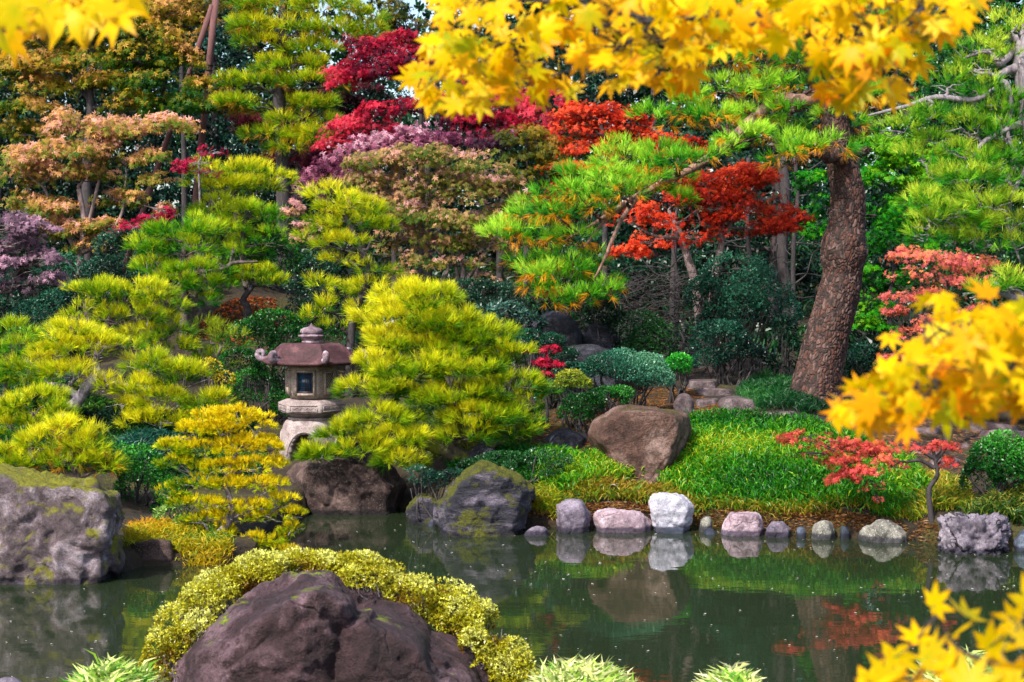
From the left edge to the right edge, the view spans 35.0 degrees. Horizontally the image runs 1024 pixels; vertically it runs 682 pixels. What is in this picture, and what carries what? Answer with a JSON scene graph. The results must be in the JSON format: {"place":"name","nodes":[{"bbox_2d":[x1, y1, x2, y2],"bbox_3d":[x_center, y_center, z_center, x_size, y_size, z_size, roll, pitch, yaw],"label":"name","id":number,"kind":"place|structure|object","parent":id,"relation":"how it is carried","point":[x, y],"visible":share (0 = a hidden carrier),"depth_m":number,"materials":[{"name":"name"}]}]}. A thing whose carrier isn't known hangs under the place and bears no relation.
{"place":"outdoors","nodes":[
{"label":"outdoors","id":0,"kind":"place"},
{"bbox_2d":[0,0,152,68],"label":"maple branch","id":1,"kind":"object","parent":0,"point":[54,17],"visible":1,"depth_m":2.18,"materials":[{"name":"yellow plant"}]},
{"bbox_2d":[0,508,1023,681],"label":"pond water","id":2,"kind":"structure","parent":0,"point":[629,613],"depth_m":13.99,"materials":[{"name":"green liquid"}]},
{"bbox_2d":[0,213,1023,572],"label":"ground","id":3,"kind":"structure","parent":0,"point":[140,511],"depth_m":20.74,"materials":[{"name":"soil"}]},
{"bbox_2d":[0,311,66,415],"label":"pine tree","id":4,"kind":"object","parent":3,"relation":"on","point":[7,379],"visible":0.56,"depth_m":21.14,"materials":[{"name":"green plant"}]},
{"bbox_2d":[0,209,71,299],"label":"maple tree","id":5,"kind":"object","parent":3,"relation":"on","point":[28,224],"visible":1,"depth_m":23.54,"materials":[{"name":"purple plant"}]},
{"bbox_2d":[0,379,81,469],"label":"pine tree","id":6,"kind":"object","parent":3,"relation":"on","point":[9,406],"visible":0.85,"depth_m":18.21,"materials":[{"name":"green plant"}]},
{"bbox_2d":[0,30,85,266],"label":"broadleaf tree","id":7,"kind":"object","parent":3,"relation":"on","point":[41,190],"visible":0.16,"depth_m":36.83,"materials":[{"name":"green plant"}]},
{"bbox_2d":[3,279,97,353],"bbox_3d":[-7.071,-0.357,25.015,1.563,1.185,0.925,0,2,0],"label":"shrub","id":8,"kind":"object","parent":3,"relation":"on","point":[59,302],"visible":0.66,"depth_m":24.86,"materials":[{"name":"green plant"}]},
{"bbox_2d":[0,465,124,584],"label":"boulder","id":9,"kind":"object","parent":3,"relation":"on","point":[59,529],"visible":0.78,"depth_m":14.59,"materials":[{"name":"grey stone"}]},
{"bbox_2d":[0,408,133,480],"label":"pine tree","id":10,"kind":"object","parent":3,"relation":"on","point":[68,446],"visible":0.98,"depth_m":17.16,"materials":[{"name":"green plant"}]},
{"bbox_2d":[0,228,156,340],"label":"shrub","id":11,"kind":"object","parent":3,"relation":"on","point":[86,265],"visible":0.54,"depth_m":25.37,"materials":[{"name":"green plant"}]},
{"bbox_2d":[0,0,193,255],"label":"broadleaf tree","id":12,"kind":"object","parent":3,"relation":"on","point":[101,186],"visible":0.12,"depth_m":37.72,"materials":[{"name":"green plant"}]},
{"bbox_2d":[0,103,208,321],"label":"maple tree","id":13,"kind":"object","parent":3,"relation":"on","point":[25,160],"visible":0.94,"depth_m":25.77,"materials":[{"name":"orange plant"}]},
{"bbox_2d":[56,649,168,681],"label":"dwarf bamboo","id":14,"kind":"object","parent":3,"relation":"on","point":[109,670],"visible":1,"depth_m":8.48,"materials":[{"name":"green plant"}]},
{"bbox_2d":[0,0,227,296],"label":"maple tree","id":15,"kind":"object","parent":3,"relation":"on","point":[157,62],"visible":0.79,"depth_m":30.67,"materials":[{"name":"green plant"}]},
{"bbox_2d":[0,313,241,435],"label":"pine tree","id":16,"kind":"object","parent":3,"relation":"on","point":[63,341],"visible":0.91,"depth_m":20.32,"materials":[{"name":"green plant"}]},
{"bbox_2d":[54,272,202,368],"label":"pine tree","id":17,"kind":"object","parent":3,"relation":"on","point":[141,304],"visible":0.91,"depth_m":22.53,"materials":[{"name":"green plant"}]},
{"bbox_2d":[0,393,268,489],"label":"pine tree","id":18,"kind":"object","parent":3,"relation":"on","point":[91,404],"visible":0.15,"depth_m":20.23,"materials":[{"name":"green plant"}]},
{"bbox_2d":[102,440,182,511],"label":"shrub","id":19,"kind":"object","parent":3,"relation":"on","point":[120,486],"visible":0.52,"depth_m":17.71,"materials":[{"name":"green plant"}]},
{"bbox_2d":[106,425,196,467],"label":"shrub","id":20,"kind":"object","parent":3,"relation":"on","point":[145,436],"visible":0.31,"depth_m":19.64,"materials":[{"name":"green plant"}]},
{"bbox_2d":[131,539,173,561],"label":"rock","id":21,"kind":"object","parent":3,"relation":"on","point":[160,549],"visible":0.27,"depth_m":15.58,"materials":[{"name":"brown stone"}]},
{"bbox_2d":[118,514,235,565],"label":"grass tuft","id":22,"kind":"object","parent":3,"relation":"on","point":[188,537],"visible":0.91,"depth_m":15.87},
{"bbox_2d":[130,0,235,260],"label":"maple tree","id":23,"kind":"object","parent":3,"relation":"on","point":[184,190],"visible":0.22,"depth_m":34.78,"materials":[{"name":"orange plant"}]},
{"bbox_2d":[120,207,257,343],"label":"pine tree","id":24,"kind":"object","parent":3,"relation":"on","point":[190,277],"visible":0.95,"depth_m":24.87,"materials":[{"name":"green plant"}]},
{"bbox_2d":[186,0,218,267],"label":"bracing pole","id":25,"kind":"object","parent":3,"relation":"on","point":[210,55],"visible":0.44,"depth_m":32.33,"materials":[{"name":"brown paint"}]},
{"bbox_2d":[115,0,315,242],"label":"broadleaf tree","id":26,"kind":"object","parent":3,"relation":"on","point":[213,136],"visible":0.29,"depth_m":38.60,"materials":[{"name":"green plant"}]},
{"bbox_2d":[187,311,258,385],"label":"pine tree","id":27,"kind":"object","parent":3,"relation":"on","point":[213,322],"visible":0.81,"depth_m":22.80,"materials":[{"name":"green plant"}]},
{"bbox_2d":[151,402,309,550],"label":"pine tree","id":28,"kind":"object","parent":3,"relation":"on","point":[214,422],"visible":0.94,"depth_m":16.39,"materials":[{"name":"yellow plant"}]},
{"bbox_2d":[176,154,299,271],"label":"pine tree","id":29,"kind":"object","parent":3,"relation":"on","point":[234,182],"visible":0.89,"depth_m":27.82,"materials":[{"name":"green plant"}]},
{"bbox_2d":[183,189,299,287],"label":"pine tree","id":30,"kind":"object","parent":3,"relation":"on","point":[244,229],"visible":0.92,"depth_m":26.80,"materials":[{"name":"green plant"}]},
{"bbox_2d":[215,346,290,424],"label":"shrub","id":31,"kind":"object","parent":3,"relation":"on","point":[256,369],"visible":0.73,"depth_m":21.76,"materials":[{"name":"green plant"}]},
{"bbox_2d":[224,259,292,330],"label":"pine tree","id":32,"kind":"object","parent":3,"relation":"on","point":[273,275],"visible":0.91,"depth_m":25.34,"materials":[{"name":"green plant"}]},
{"bbox_2d":[230,228,304,291],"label":"shrub","id":33,"kind":"object","parent":3,"relation":"on","point":[286,255],"visible":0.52,"depth_m":27.32,"materials":[{"name":"green plant"}]},
{"bbox_2d":[223,307,345,396],"bbox_3d":[-3.289,0.184,23.448,1.811,1.364,0.746,0,2,0],"label":"shrub","id":34,"kind":"object","parent":3,"relation":"on","point":[257,327],"visible":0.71,"depth_m":23.30,"materials":[{"name":"green plant"}]},
{"bbox_2d":[195,0,393,283],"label":"pine tree","id":35,"kind":"object","parent":3,"relation":"on","point":[277,114],"visible":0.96,"depth_m":30.66,"materials":[{"name":"green plant"}]},
{"bbox_2d":[219,80,393,248],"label":"broadleaf tree","id":36,"kind":"object","parent":3,"relation":"on","point":[308,207],"visible":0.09,"depth_m":40.63,"materials":[{"name":"green plant"}]},
{"bbox_2d":[255,323,367,461],"bbox_3d":[-2.507,0.695,20.337,1.467,1.839,1.280,0,2,8],"label":"stone lantern","id":37,"kind":"object","parent":3,"relation":"on","point":[311,360],"visible":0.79,"depth_m":20.05,"materials":[{"name":"stone"}]},
{"bbox_2d":[223,80,402,279],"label":"tree","id":38,"kind":"object","parent":3,"relation":"on","point":[301,161],"visible":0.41,"depth_m":32.61,"materials":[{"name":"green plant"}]},
{"bbox_2d":[278,251,348,342],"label":"shrub","id":39,"kind":"object","parent":3,"relation":"on","point":[302,302],"visible":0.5,"depth_m":24.43,"materials":[{"name":"green plant"}]},
{"bbox_2d":[162,570,492,681],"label":"boulder","id":40,"kind":"object","parent":3,"relation":"on","point":[315,626],"visible":0.96,"depth_m":9.35,"materials":[{"name":"brown stone"}]},
{"bbox_2d":[138,545,539,681],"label":"azalea","id":41,"kind":"object","parent":40,"relation":"on","point":[371,570],"visible":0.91,"depth_m":10.15,"materials":[{"name":"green plant"}]},
{"bbox_2d":[284,457,406,514],"bbox_3d":[-1.998,1.979,19.482,1.489,1.212,1.068,0,2,0],"label":"rock","id":42,"kind":"object","parent":3,"relation":"on","point":[340,486],"visible":0.67,"depth_m":19.00,"materials":[{"name":"brown stone"}]},
{"bbox_2d":[286,175,405,397],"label":"pine tree","id":43,"kind":"object","parent":3,"relation":"on","point":[338,209],"visible":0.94,"depth_m":23.50,"materials":[{"name":"green plant"}]},
{"bbox_2d":[323,76,409,292],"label":"broadleaf tree","id":44,"kind":"object","parent":3,"relation":"on","point":[377,120],"visible":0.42,"depth_m":32.61,"materials":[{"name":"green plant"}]},
{"bbox_2d":[308,27,434,294],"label":"maple tree","id":45,"kind":"object","parent":3,"relation":"on","point":[387,60],"visible":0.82,"depth_m":29.72,"materials":[{"name":"red plant"}]},
{"bbox_2d":[363,0,436,282],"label":"maple tree","id":46,"kind":"object","parent":3,"relation":"on","point":[398,18],"visible":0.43,"depth_m":33.76,"materials":[{"name":"red plant"}]},
{"bbox_2d":[287,120,516,326],"bbox_3d":[-1.920,-1.956,28.468,4.087,3.807,1.367,0,2,0],"label":"maple tree","id":47,"kind":"object","parent":3,"relation":"on","point":[375,142],"visible":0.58,"depth_m":28.23,"materials":[{"name":"purple plant"}]},
{"bbox_2d":[278,141,537,358],"bbox_3d":[-1.596,-1.257,25.204,4.052,3.783,1.397,0,2,0],"label":"maple tree","id":48,"kind":"object","parent":3,"relation":"on","point":[409,209],"visible":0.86,"depth_m":24.99,"materials":[{"name":"beige plant"}]},
{"bbox_2d":[289,272,565,474],"bbox_3d":[-0.967,0.428,19.236,3.267,2.506,1.745,0,2,0],"label":"pine tree","id":49,"kind":"object","parent":3,"relation":"on","point":[431,329],"visible":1,"depth_m":19.05,"materials":[{"name":"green plant"}]},
{"bbox_2d":[336,14,524,271],"bbox_3d":[-1.963,-4.790,39.843,5.224,6.501,3.282,0,2,0],"label":"broadleaf tree","id":50,"kind":"object","parent":3,"relation":"on","point":[481,35],"visible":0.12,"depth_m":39.63,"materials":[{"name":"green plant"}]},
{"bbox_2d":[404,463,463,525],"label":"shrub","id":51,"kind":"object","parent":3,"relation":"on","point":[432,475],"visible":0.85,"depth_m":18.21,"materials":[{"name":"green plant"}]},
{"bbox_2d":[377,399,549,470],"bbox_3d":[-0.665,1.185,20.988,2.172,0.836,3.319,-1,2,-33],"label":"moss bed","id":52,"kind":"object","parent":3,"relation":"on","point":[471,444],"visible":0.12,"depth_m":20.72,"materials":[{"name":"green plant"}]},
{"bbox_2d":[412,277,535,389],"bbox_3d":[-0.562,-0.091,23.191,1.827,1.656,0.844,0,2,0],"label":"shrub","id":53,"kind":"object","parent":3,"relation":"on","point":[478,296],"visible":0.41,"depth_m":23.07,"materials":[{"name":"green plant"}]},
{"bbox_2d":[433,460,534,537],"bbox_3d":[-0.308,1.977,17.883,1.133,1.382,1.185,0,2,0],"label":"rock","id":54,"kind":"object","parent":3,"relation":"on","point":[480,498],"visible":0.73,"depth_m":17.36,"materials":[{"name":"stone"}]},
{"bbox_2d":[434,78,575,336],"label":"maple tree","id":55,"kind":"object","parent":3,"relation":"on","point":[508,118],"visible":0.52,"depth_m":28.81,"materials":[{"name":"red plant"}]},
{"bbox_2d":[471,297,550,394],"bbox_3d":[-0.065,0.143,22.188,1.187,1.489,0.571,0,2,0],"label":"shrub","id":56,"kind":"object","parent":3,"relation":"on","point":[496,310],"visible":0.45,"depth_m":22.14,"materials":[{"name":"green plant"}]},
{"bbox_2d":[0,0,1023,259],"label":"woodland","id":57,"kind":"object","parent":3,"relation":"on","point":[622,98],"visible":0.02,"depth_m":43.84,"materials":[{"name":"green plant"}]},
{"bbox_2d":[0,225,1023,393],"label":"undergrowth","id":58,"kind":"object","parent":3,"relation":"on","point":[855,336],"visible":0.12,"depth_m":32.12,"materials":[{"name":"green plant"}]},
{"bbox_2d":[455,446,574,484],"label":"shrub","id":59,"kind":"object","parent":3,"relation":"on","point":[523,457],"visible":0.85,"depth_m":18.62,"materials":[{"name":"green plant"}]},
{"bbox_2d":[455,3,614,276],"bbox_3d":[0.544,-4.571,37.863,3.664,6.682,3.249,2,3,41],"label":"broadleaf tree","id":60,"kind":"object","parent":3,"relation":"on","point":[591,90],"visible":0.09,"depth_m":37.65,"materials":[{"name":"green plant"}]},
{"bbox_2d":[490,122,585,343],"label":"maple tree","id":61,"kind":"object","parent":3,"relation":"on","point":[539,152],"visible":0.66,"depth_m":27.73,"materials":[{"name":"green plant"}]},
{"bbox_2d":[529,480,563,519],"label":"grass tuft","id":62,"kind":"object","parent":3,"relation":"on","point":[546,496],"visible":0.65,"depth_m":18.13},
{"bbox_2d":[513,328,580,408],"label":"shrub","id":63,"kind":"object","parent":3,"relation":"on","point":[540,338],"visible":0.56,"depth_m":21.37,"materials":[{"name":"green plant"}]},
{"bbox_2d":[529,310,582,379],"bbox_3d":[0.615,0.149,23.081,0.796,1.170,0.972,0,2,0],"label":"rock","id":64,"kind":"object","parent":3,"relation":"on","point":[562,323],"visible":0.41,"depth_m":22.62,"materials":[{"name":"stone"}]},
{"bbox_2d":[556,498,590,532],"bbox_3d":[0.676,2.093,17.833,0.383,0.754,0.527,0,2,0],"label":"stone","id":65,"kind":"object","parent":3,"relation":"on","point":[573,516],"visible":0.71,"depth_m":17.59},
{"bbox_2d":[553,368,593,428],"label":"shrub","id":66,"kind":"object","parent":3,"relation":"on","point":[564,381],"visible":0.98,"depth_m":20.50,"materials":[{"name":"green plant"}]},
{"bbox_2d":[510,654,638,681],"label":"dwarf bamboo","id":67,"kind":"object","parent":3,"relation":"on","point":[569,670],"visible":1,"depth_m":8.43,"materials":[{"name":"green plant"}]},
{"bbox_2d":[556,384,635,438],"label":"shrub","id":68,"kind":"object","parent":3,"relation":"on","point":[594,397],"visible":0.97,"depth_m":19.96,"materials":[{"name":"green plant"}]},
{"bbox_2d":[560,347,675,413],"bbox_3d":[1.368,0.525,20.939,1.504,0.907,0.740,0,2,0],"label":"shrub","id":69,"kind":"object","parent":3,"relation":"on","point":[647,372],"visible":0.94,"depth_m":20.78,"materials":[{"name":"green plant"}]},
{"bbox_2d":[532,99,709,311],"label":"maple tree","id":70,"kind":"object","parent":3,"relation":"on","point":[600,115],"visible":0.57,"depth_m":27.38,"materials":[{"name":"red plant"}]},
{"bbox_2d":[563,284,680,381],"bbox_3d":[1.559,-0.102,22.992,1.683,1.447,0.885,0,2,0],"label":"shrub","id":71,"kind":"object","parent":3,"relation":"on","point":[636,341],"visible":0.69,"depth_m":22.85,"materials":[{"name":"green plant"}]},
{"bbox_2d":[593,508,652,532],"bbox_3d":[1.223,2.157,17.834,0.665,0.665,0.524,0,2,0],"label":"stone","id":72,"kind":"object","parent":3,"relation":"on","point":[608,520],"visible":0.58,"depth_m":17.61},
{"bbox_2d":[587,404,690,484],"bbox_3d":[1.515,1.226,19.343,1.244,0.947,1.201,0,2,0],"label":"rock","id":73,"kind":"object","parent":3,"relation":"on","point":[646,437],"visible":0.88,"depth_m":18.79,"materials":[{"name":"brown stone"}]},
{"bbox_2d":[545,12,746,299],"bbox_3d":[2.894,-3.851,33.910,4.421,6.437,2.858,0,2,0],"label":"broadleaf tree","id":74,"kind":"object","parent":3,"relation":"on","point":[627,235],"visible":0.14,"depth_m":33.73,"materials":[{"name":"green plant"}]},
{"bbox_2d":[530,252,780,375],"bbox_3d":[2.076,-0.368,24.463,3.986,1.897,2.817,0,2,0],"label":"twig brush","id":75,"kind":"object","parent":3,"relation":"on","point":[638,285],"visible":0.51,"depth_m":24.32,"materials":[{"name":"brown plant"}]},
{"bbox_2d":[508,231,822,304],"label":"broadleaf tree","id":76,"kind":"object","parent":3,"relation":"on","point":[803,262],"visible":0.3,"depth_m":32.76,"materials":[{"name":"green plant"}]},
{"bbox_2d":[614,121,731,342],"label":"broadleaf tree","id":77,"kind":"object","parent":3,"relation":"on","point":[721,158],"visible":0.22,"depth_m":27.91,"materials":[{"name":"green plant"}]},
{"bbox_2d":[662,527,685,533],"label":"stone","id":78,"kind":"object","parent":3,"relation":"on","point":[668,530],"visible":0.12,"depth_m":17.56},
{"bbox_2d":[393,0,990,122],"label":"maple branch","id":79,"kind":"object","parent":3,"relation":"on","point":[880,45],"visible":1,"depth_m":2.73,"materials":[{"name":"yellow plant"}]},
{"bbox_2d":[473,0,937,403],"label":"pine tree","id":80,"kind":"object","parent":3,"relation":"on","point":[819,368],"visible":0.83,"depth_m":21.74,"materials":[{"name":"green plant"}]},
{"bbox_2d":[605,157,816,372],"bbox_3d":[2.974,-1.059,24.222,3.196,3.339,1.308,0,2,0],"label":"maple tree","id":81,"kind":"object","parent":3,"relation":"on","point":[748,175],"visible":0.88,"depth_m":24.03,"materials":[{"name":"red plant"}]},
{"bbox_2d":[525,405,931,520],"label":"bamboo grass","id":82,"kind":"structure","parent":3,"relation":"on","point":[765,447],"depth_m":18.64,"materials":[{"name":"plant"}]},
{"bbox_2d":[689,318,767,385],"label":"shrub","id":83,"kind":"object","parent":3,"relation":"on","point":[744,344],"visible":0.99,"depth_m":22.52,"materials":[{"name":"green plant"}]},
{"bbox_2d":[691,661,765,681],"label":"dwarf bamboo","id":84,"kind":"object","parent":3,"relation":"on","point":[729,674],"visible":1,"depth_m":8.32,"materials":[{"name":"green plant"}]},
{"bbox_2d":[528,501,939,544],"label":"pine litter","id":85,"kind":"object","parent":3,"relation":"on","point":[596,507],"visible":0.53,"depth_m":17.71,"materials":[{"name":"brown plant"}]},
{"bbox_2d":[559,472,924,524],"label":"bamboo grass","id":86,"kind":"structure","parent":3,"relation":"on","point":[637,490],"depth_m":18.21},
{"bbox_2d":[721,511,763,535],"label":"stone","id":87,"kind":"object","parent":3,"relation":"on","point":[743,523],"visible":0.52,"depth_m":17.39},
{"bbox_2d":[682,250,803,375],"bbox_3d":[3.393,-0.387,23.773,1.795,1.886,0.979,0,2,0],"label":"shrub","id":88,"kind":"object","parent":3,"relation":"on","point":[703,281],"visible":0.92,"depth_m":23.69,"materials":[{"name":"green plant"}]},
{"bbox_2d":[686,37,829,320],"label":"broadleaf tree","id":89,"kind":"object","parent":3,"relation":"on","point":[759,245],"visible":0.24,"depth_m":30.82,"materials":[{"name":"green plant"}]},
{"bbox_2d":[762,313,800,375],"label":"shrub","id":90,"kind":"object","parent":3,"relation":"on","point":[779,347],"visible":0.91,"depth_m":23.17,"materials":[{"name":"green plant"}]},
{"bbox_2d":[769,156,821,339],"bbox_3d":[5.317,-1.642,29.617,1.478,3.432,1.662,0,2,11],"label":"tree stem","id":91,"kind":"object","parent":3,"relation":"on","point":[783,273],"visible":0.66,"depth_m":29.40,"materials":[{"name":"grey plant"}]},
{"bbox_2d":[733,368,860,414],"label":"shrub","id":92,"kind":"object","parent":3,"relation":"on","point":[768,388],"visible":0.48,"depth_m":21.39,"materials":[{"name":"green plant"}]},
{"bbox_2d":[760,3,954,285],"bbox_3d":[7.629,-4.560,36.060,4.487,7.279,3.108,0,2,0],"label":"broadleaf tree","id":93,"kind":"object","parent":3,"relation":"on","point":[874,202],"visible":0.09,"depth_m":35.66,"materials":[{"name":"green plant"}]},
{"bbox_2d":[772,426,962,523],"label":"maple tree","id":94,"kind":"object","parent":3,"relation":"on","point":[870,449],"visible":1,"depth_m":16.92,"materials":[{"name":"red plant"}]},
{"bbox_2d":[843,340,918,391],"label":"shrub","id":95,"kind":"object","parent":3,"relation":"on","point":[873,349],"visible":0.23,"depth_m":24.00,"materials":[{"name":"green plant"}]},
{"bbox_2d":[789,135,977,344],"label":"tree","id":96,"kind":"object","parent":3,"relation":"on","point":[889,215],"visible":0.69,"depth_m":26.80,"materials":[{"name":"green plant"}]},
{"bbox_2d":[858,519,908,542],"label":"stone","id":97,"kind":"object","parent":3,"relation":"on","point":[881,531],"visible":0.54,"depth_m":16.97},
{"bbox_2d":[818,277,1023,451],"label":"maple branch","id":98,"kind":"object","parent":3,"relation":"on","point":[973,371],"visible":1,"depth_m":2.12,"materials":[{"name":"yellow plant"}]},
{"bbox_2d":[887,466,977,525],"bbox_3d":[4.508,1.667,17.626,1.102,0.588,1.291,0,2,0],"label":"sedge bed","id":99,"kind":"object","parent":3,"relation":"on","point":[946,492],"visible":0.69,"depth_m":17.30,"materials":[{"name":"green plant"}]},
{"bbox_2d":[855,571,1023,681],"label":"maple branch","id":100,"kind":"object","parent":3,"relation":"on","point":[952,665],"visible":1,"depth_m":1.92,"materials":[{"name":"yellow plant"}]},
{"bbox_2d":[867,2,1023,301],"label":"pine tree","id":101,"kind":"object","parent":3,"relation":"on","point":[941,203],"visible":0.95,"depth_m":17.46,"materials":[{"name":"green plant"}]},
{"bbox_2d":[871,244,1020,450],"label":"maple tree","id":102,"kind":"object","parent":3,"relation":"on","point":[983,265],"visible":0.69,"depth_m":19.51,"materials":[{"name":"red plant"}]},
{"bbox_2d":[875,0,1023,301],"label":"broadleaf tree","id":103,"kind":"object","parent":3,"relation":"on","point":[974,250],"visible":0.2,"depth_m":32.66,"materials":[{"name":"green plant"}]},
{"bbox_2d":[937,511,1011,554],"bbox_3d":[4.724,2.159,16.585,0.829,0.864,0.903,0,2,0],"label":"rock","id":104,"kind":"object","parent":3,"relation":"on","point":[972,534],"visible":0.61,"depth_m":16.21,"materials":[{"name":"grey stone"}]},
{"bbox_2d":[958,429,1023,500],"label":"shrub","id":105,"kind":"object","parent":3,"relation":"on","point":[994,469],"visible":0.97,"depth_m":17.19,"materials":[{"name":"green plant"}]},
{"bbox_2d":[0,0,1023,212],"label":"sky","id":106,"kind":"structure","parent":0,"point":[415,11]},
{"bbox_2d":[648,492,693,532],"bbox_3d":[1.748,2.054,17.852,0.506,0.816,0.479,0,2,0],"label":"stone","id":107,"kind":"object","parent":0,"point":[673,510],"visible":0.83,"depth_m":17.63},
{"bbox_2d":[954,478,1023,525],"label":"bamboo grass","id":108,"kind":"structure","parent":0,"point":[1002,503],"depth_m":16.96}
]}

